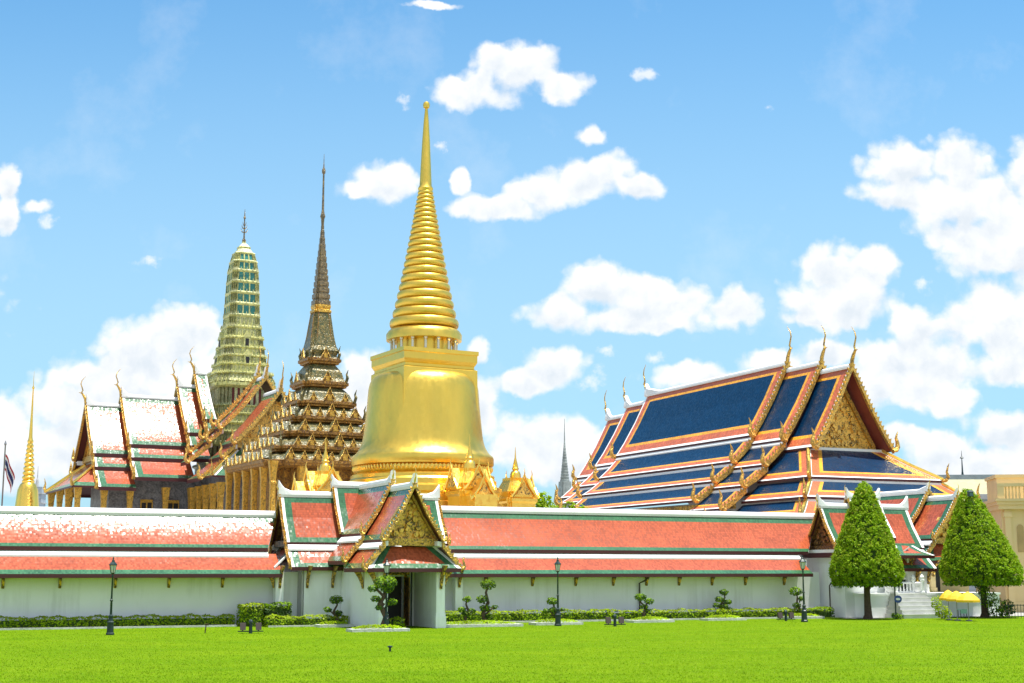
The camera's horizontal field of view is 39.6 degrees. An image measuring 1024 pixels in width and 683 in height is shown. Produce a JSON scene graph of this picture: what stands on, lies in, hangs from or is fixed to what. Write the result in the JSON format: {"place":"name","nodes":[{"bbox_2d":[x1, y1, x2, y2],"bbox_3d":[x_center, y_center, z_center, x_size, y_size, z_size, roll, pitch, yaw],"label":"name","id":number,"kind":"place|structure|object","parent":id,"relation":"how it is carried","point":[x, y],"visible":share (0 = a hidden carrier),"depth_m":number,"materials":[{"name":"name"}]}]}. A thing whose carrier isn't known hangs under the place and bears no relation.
{"place":"outdoors","nodes":[
{"label":"outdoors","id":0,"kind":"place"},
{"bbox_2d":[35,473,46,506],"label":"scaffolded tower","id":1,"kind":"structure","parent":0,"point":[42,498],"depth_m":302.88,"materials":[{"name":"grey paint"}]},
{"bbox_2d":[0,616,1023,682],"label":"lawn","id":2,"kind":"structure","parent":0,"point":[653,645],"depth_m":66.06,"materials":[{"name":"green plant"}]},
{"bbox_2d":[106,557,116,634],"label":"lamp post","id":3,"kind":"object","parent":2,"relation":"on","point":[110,622],"visible":1,"depth_m":82.52,"materials":[{"name":"black metal"}]},
{"bbox_2d":[0,613,235,627],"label":"clipped hedge","id":4,"kind":"object","parent":2,"relation":"on","point":[48,622],"visible":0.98,"depth_m":92.35,"materials":[{"name":"green plant"}]},
{"bbox_2d":[0,625,236,629],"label":"kerb","id":5,"kind":"structure","parent":2,"relation":"on","point":[49,628],"depth_m":91.98,"materials":[{"name":"concrete"}]},
{"bbox_2d":[236,602,264,626],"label":"clipped bush","id":6,"kind":"object","parent":2,"relation":"on","point":[248,612],"visible":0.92,"depth_m":95.20,"materials":[{"name":"green plant"}]},
{"bbox_2d":[238,619,262,633],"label":"floodlight cluster","id":7,"kind":"object","parent":2,"relation":"on","point":[250,622],"visible":1,"depth_m":84.31,"materials":[{"name":"grey metal"}]},
{"bbox_2d":[261,601,291,624],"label":"clipped bush","id":8,"kind":"object","parent":2,"relation":"on","point":[278,610],"visible":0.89,"depth_m":95.63,"materials":[{"name":"green plant"}]},
{"bbox_2d":[268,625,313,626],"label":"kerb","id":9,"kind":"structure","parent":2,"relation":"on","point":[293,626],"depth_m":94.36,"materials":[{"name":"concrete"}]},
{"bbox_2d":[264,614,348,626],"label":"clipped hedge","id":10,"kind":"object","parent":2,"relation":"on","point":[290,620],"visible":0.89,"depth_m":95.14,"materials":[{"name":"green plant"}]},
{"bbox_2d":[323,595,343,623],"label":"topiary tree","id":11,"kind":"object","parent":2,"relation":"on","point":[336,600],"depth_m":96.08,"materials":[{"name":"green plant"}]},
{"bbox_2d":[314,620,353,627],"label":"planting bed","id":12,"kind":"object","parent":2,"relation":"on","point":[338,623],"visible":1,"depth_m":94.01,"materials":[{"name":"stone"}]},
{"bbox_2d":[268,464,465,627],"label":"gate pavilion","id":13,"kind":"structure","parent":2,"relation":"on","point":[345,540],"depth_m":96.87,"materials":[{"name":"white paint"}]},
{"bbox_2d":[388,576,401,620],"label":"doorway","id":14,"kind":"structure","parent":13,"relation":"in","point":[393,611],"depth_m":96.59,"materials":[{"name":"black"}]},
{"bbox_2d":[404,577,409,625],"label":"door leaf","id":15,"kind":"structure","parent":13,"relation":"in","point":[407,579],"depth_m":95.70,"materials":[{"name":"brown wood"}]},
{"bbox_2d":[346,624,409,631],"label":"planting bed","id":16,"kind":"object","parent":2,"relation":"on","point":[363,628],"visible":1,"depth_m":87.02,"materials":[{"name":"stone"}]},
{"bbox_2d":[367,575,397,627],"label":"topiary tree","id":17,"kind":"object","parent":2,"relation":"on","point":[383,589],"depth_m":88.79,"materials":[{"name":"green plant"}]},
{"bbox_2d":[383,559,390,627],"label":"lamp post","id":18,"kind":"object","parent":2,"relation":"on","point":[386,565],"visible":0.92,"depth_m":88.91,"materials":[{"name":"black metal"}]},
{"bbox_2d":[389,616,404,627],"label":"clipped hedge","id":19,"kind":"object","parent":2,"relation":"on","point":[397,623],"visible":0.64,"depth_m":91.99,"materials":[{"name":"green plant"}]},
{"bbox_2d":[446,620,522,627],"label":"planting bed","id":20,"kind":"object","parent":2,"relation":"on","point":[449,624],"visible":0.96,"depth_m":94.40,"materials":[{"name":"stone"}]},
{"bbox_2d":[457,596,475,623],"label":"topiary tree","id":21,"kind":"object","parent":20,"relation":"on","point":[468,611],"depth_m":97.91,"materials":[{"name":"green plant"}]},
{"bbox_2d":[476,579,497,623],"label":"topiary tree","id":22,"kind":"object","parent":2,"relation":"on","point":[485,609],"depth_m":97.97,"materials":[{"name":"green plant"}]},
{"bbox_2d":[445,608,612,621],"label":"clipped hedge","id":23,"kind":"object","parent":2,"relation":"on","point":[519,615],"visible":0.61,"depth_m":103.14,"materials":[{"name":"green plant"}]},
{"bbox_2d":[529,618,582,624],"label":"planting bed","id":24,"kind":"object","parent":2,"relation":"on","point":[550,622],"visible":0.79,"depth_m":98.07,"materials":[{"name":"stone"}]},
{"bbox_2d":[542,597,571,618],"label":"topiary tree","id":25,"kind":"object","parent":24,"relation":"on","point":[553,609],"depth_m":101.70,"materials":[{"name":"green plant"}]},
{"bbox_2d":[554,557,561,625],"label":"lamp post","id":26,"kind":"object","parent":2,"relation":"on","point":[557,614],"visible":1,"depth_m":96.23,"materials":[{"name":"black metal"}]},
{"bbox_2d":[446,617,781,623],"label":"kerb","id":27,"kind":"structure","parent":2,"relation":"on","point":[641,619],"depth_m":106.35,"materials":[{"name":"concrete"}]},
{"bbox_2d":[604,614,625,626],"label":"floodlight cluster","id":28,"kind":"object","parent":2,"relation":"on","point":[614,624],"visible":0.98,"depth_m":95.16,"materials":[{"name":"grey metal"}]},
{"bbox_2d":[635,593,653,619],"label":"topiary tree","id":29,"kind":"object","parent":2,"relation":"on","point":[641,597],"depth_m":105.92,"materials":[{"name":"green plant"}]},
{"bbox_2d":[625,616,674,622],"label":"planting bed","id":30,"kind":"object","parent":2,"relation":"on","point":[649,620],"visible":1,"depth_m":102.72,"materials":[{"name":"stone"}]},
{"bbox_2d":[605,607,798,618],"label":"clipped hedge","id":31,"kind":"object","parent":2,"relation":"on","point":[676,614],"visible":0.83,"depth_m":109.29,"materials":[{"name":"green plant"}]},
{"bbox_2d":[712,589,732,613],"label":"topiary tree","id":32,"kind":"object","parent":2,"relation":"on","point":[725,605],"depth_m":110.47,"materials":[{"name":"green plant"}]},
{"bbox_2d":[699,614,746,620],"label":"planting bed","id":33,"kind":"object","parent":2,"relation":"on","point":[718,618],"visible":1,"depth_m":106.97,"materials":[{"name":"stone"}]},
{"bbox_2d":[776,610,795,620],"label":"floodlight cluster","id":34,"kind":"object","parent":2,"relation":"on","point":[780,615],"visible":0.99,"depth_m":105.86,"materials":[{"name":"grey metal"}]},
{"bbox_2d":[799,555,807,621],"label":"lamp post","id":35,"kind":"object","parent":2,"relation":"on","point":[802,561],"visible":1,"depth_m":103.94,"materials":[{"name":"green metal"}]},
{"bbox_2d":[782,613,824,618],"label":"planting bed","id":36,"kind":"object","parent":2,"relation":"on","point":[809,616],"visible":0.66,"depth_m":111.20,"materials":[{"name":"stone"}]},
{"bbox_2d":[789,587,802,615],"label":"topiary tree","id":37,"kind":"object","parent":36,"relation":"on","point":[796,604],"depth_m":112.81,"materials":[{"name":"green plant"}]},
{"bbox_2d":[806,606,834,617],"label":"clipped hedge","id":38,"kind":"object","parent":2,"relation":"on","point":[826,613],"visible":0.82,"depth_m":113.34,"materials":[{"name":"green plant"}]},
{"bbox_2d":[828,480,904,618],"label":"topiary tree","id":39,"kind":"object","parent":2,"relation":"on","point":[866,555],"visible":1,"depth_m":109.72,"materials":[{"name":"green plant"}]},
{"bbox_2d":[891,613,902,619],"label":"shrub","id":40,"kind":"object","parent":2,"relation":"on","point":[897,617],"visible":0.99,"depth_m":109.11,"materials":[{"name":"green plant"}]},
{"bbox_2d":[894,587,901,614],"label":"sign post","id":41,"kind":"object","parent":2,"relation":"on","point":[897,598],"visible":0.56,"depth_m":111.66,"materials":[{"name":"grey metal"}]},
{"bbox_2d":[884,574,948,618],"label":"white staircase","id":42,"kind":"structure","parent":2,"relation":"on","point":[915,602],"depth_m":113.47,"materials":[{"name":"stone"}]},
{"bbox_2d":[930,595,952,618],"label":"shrub","id":43,"kind":"object","parent":2,"relation":"on","point":[945,612],"visible":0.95,"depth_m":110.39,"materials":[{"name":"green plant"}]},
{"bbox_2d":[939,590,952,619],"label":"parasol","id":44,"kind":"object","parent":2,"relation":"on","point":[945,594],"visible":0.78,"depth_m":108.34,"materials":[{"name":"yellow fabric"}]},
{"bbox_2d":[946,591,961,620],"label":"parasol","id":45,"kind":"object","parent":2,"relation":"on","point":[954,596],"visible":0.81,"depth_m":106.88,"materials":[{"name":"yellow fabric"}]},
{"bbox_2d":[956,592,979,620],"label":"parasol","id":46,"kind":"object","parent":2,"relation":"on","point":[967,597],"visible":0.99,"depth_m":105.58,"materials":[{"name":"yellow fabric"}]},
{"bbox_2d":[938,488,1023,617],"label":"topiary tree","id":47,"kind":"object","parent":2,"relation":"on","point":[978,549],"visible":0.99,"depth_m":113.10,"materials":[{"name":"green plant"}]},
{"bbox_2d":[965,490,973,501],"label":"floodlight box","id":48,"kind":"object","parent":47,"relation":"attached to","point":[969,493],"visible":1,"depth_m":114.55,"materials":[{"name":"grey metal"}]},
{"bbox_2d":[975,584,1010,617],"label":"shrub","id":49,"kind":"object","parent":2,"relation":"on","point":[998,609],"visible":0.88,"depth_m":112.88,"materials":[{"name":"green plant"}]},
{"bbox_2d":[1001,599,1016,617],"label":"shrub","id":50,"kind":"object","parent":2,"relation":"on","point":[1010,602],"visible":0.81,"depth_m":112.75,"materials":[{"name":"green plant"}]},
{"bbox_2d":[1005,604,1023,618],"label":"iron fence","id":51,"kind":"object","parent":2,"relation":"on","point":[1014,605],"visible":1,"depth_m":111.65,"materials":[{"name":"black metal"}]},
{"bbox_2d":[0,0,1023,509],"label":"sky","id":52,"kind":"structure","parent":0,"point":[672,188],"materials":[{"name":"blue"}]},
{"bbox_2d":[833,612,1023,618],"bbox_3d":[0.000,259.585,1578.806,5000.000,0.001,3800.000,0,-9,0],"label":"ground","id":53,"kind":"structure","parent":0,"point":[1018,614],"depth_m":119.88,"materials":[{"name":"white concrete"}]},
{"bbox_2d":[1,441,14,505],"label":"flag pole","id":54,"kind":"object","parent":53,"relation":"on","point":[7,468],"visible":0.98,"depth_m":101.07,"materials":[{"name":"fabric"}]},
{"bbox_2d":[15,380,38,506],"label":"golden spire","id":55,"kind":"structure","parent":53,"relation":"on","point":[27,494],"depth_m":228.77,"materials":[{"name":"gold metal"}]},
{"bbox_2d":[0,506,297,624],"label":"gallery wall","id":56,"kind":"structure","parent":53,"relation":"on","point":[54,561],"depth_m":94.85,"materials":[{"name":"white paint"}]},
{"bbox_2d":[43,212,287,509],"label":"cross shaped prasat","id":57,"kind":"structure","parent":53,"relation":"on","point":[137,451],"depth_m":202.56,"materials":[{"name":"white paint"}]},
{"bbox_2d":[140,499,152,508],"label":"window","id":58,"kind":"structure","parent":57,"relation":"in","point":[144,504],"depth_m":198.59,"materials":[{"name":"gold metal"}]},
{"bbox_2d":[168,500,178,508],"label":"window","id":59,"kind":"structure","parent":57,"relation":"in","point":[172,504],"depth_m":200.34,"materials":[{"name":"gold metal"}]},
{"bbox_2d":[222,164,365,549],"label":"stepped mondop","id":60,"kind":"structure","parent":53,"relation":"on","point":[312,416],"depth_m":169.97,"materials":[{"name":"gold leaf"},{"name":"dark bronze-brown mosaic"},{"name":"pale grey mosaic"}]},
{"bbox_2d":[291,101,539,507],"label":"golden chedi","id":61,"kind":"structure","parent":53,"relation":"on","point":[423,417],"depth_m":136.82,"materials":[{"name":"gold metal"}]},
{"bbox_2d":[536,491,558,507],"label":"leafy tree","id":62,"kind":"object","parent":53,"relation":"on","point":[542,503],"visible":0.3,"depth_m":184.30,"materials":[{"name":"green plant"}]},
{"bbox_2d":[557,419,570,507],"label":"grey stupa","id":63,"kind":"object","parent":53,"relation":"on","point":[564,485],"visible":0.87,"depth_m":229.11,"materials":[{"name":"grey stone"}]},
{"bbox_2d":[561,500,592,508],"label":"leafy tree","id":64,"kind":"object","parent":53,"relation":"on","point":[572,505],"visible":0.25,"depth_m":167.68,"materials":[{"name":"green plant"}]},
{"bbox_2d":[441,506,819,613],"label":"gallery wall","id":65,"kind":"structure","parent":53,"relation":"on","point":[610,559],"depth_m":110.03,"materials":[{"name":"red tile"}]},
{"bbox_2d":[639,577,648,611],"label":"rain pipe","id":66,"kind":"object","parent":65,"relation":"attached to","point":[639,591],"visible":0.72,"depth_m":109.16,"materials":[{"name":"grey metal"}]},
{"bbox_2d":[554,325,980,559],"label":"ordination hall","id":67,"kind":"structure","parent":53,"relation":"on","point":[783,437],"depth_m":158.69,"materials":[{"name":"blue tile"}]},
{"bbox_2d":[803,486,936,617],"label":"corner pavilion","id":68,"kind":"structure","parent":53,"relation":"on","point":[826,525],"depth_m":117.21,"materials":[{"name":"white paint"}]},
{"bbox_2d":[829,581,831,611],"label":"rain pipe","id":69,"kind":"object","parent":68,"relation":"attached to","point":[829,597],"visible":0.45,"depth_m":115.09,"materials":[{"name":"grey metal"}]},
{"bbox_2d":[899,579,919,590],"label":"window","id":70,"kind":"structure","parent":68,"relation":"in","point":[904,580],"depth_m":116.40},
{"bbox_2d":[854,592,1000,617],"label":"stone terrace","id":71,"kind":"structure","parent":53,"relation":"on","point":[879,602],"depth_m":115.49,"materials":[{"name":"white stone"}]},
{"bbox_2d":[896,546,934,590],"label":"entrance porch","id":72,"kind":"structure","parent":71,"relation":"on","point":[910,554],"depth_m":116.41,"materials":[{"name":"white paint"}]},
{"bbox_2d":[880,477,979,591],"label":"gabled hall","id":73,"kind":"structure","parent":71,"relation":"on","point":[930,513],"depth_m":122.49,"materials":[{"name":"red tile"}]},
{"bbox_2d":[935,565,940,590],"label":"doorway","id":74,"kind":"structure","parent":73,"relation":"in","point":[937,576],"depth_m":121.96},
{"bbox_2d":[981,474,1023,611],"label":"cream palace","id":75,"kind":"structure","parent":53,"relation":"on","point":[1004,503],"depth_m":130.60,"materials":[{"name":"paint"}]},
{"bbox_2d":[957,609,966,617],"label":"table","id":76,"kind":"object","parent":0,"point":[963,611],"visible":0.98,"depth_m":112.57,"materials":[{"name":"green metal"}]},
{"bbox_2d":[938,451,998,591],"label":"long pale building","id":77,"kind":"structure","parent":0,"point":[962,481],"depth_m":201.40,"materials":[{"name":"grey paint"}]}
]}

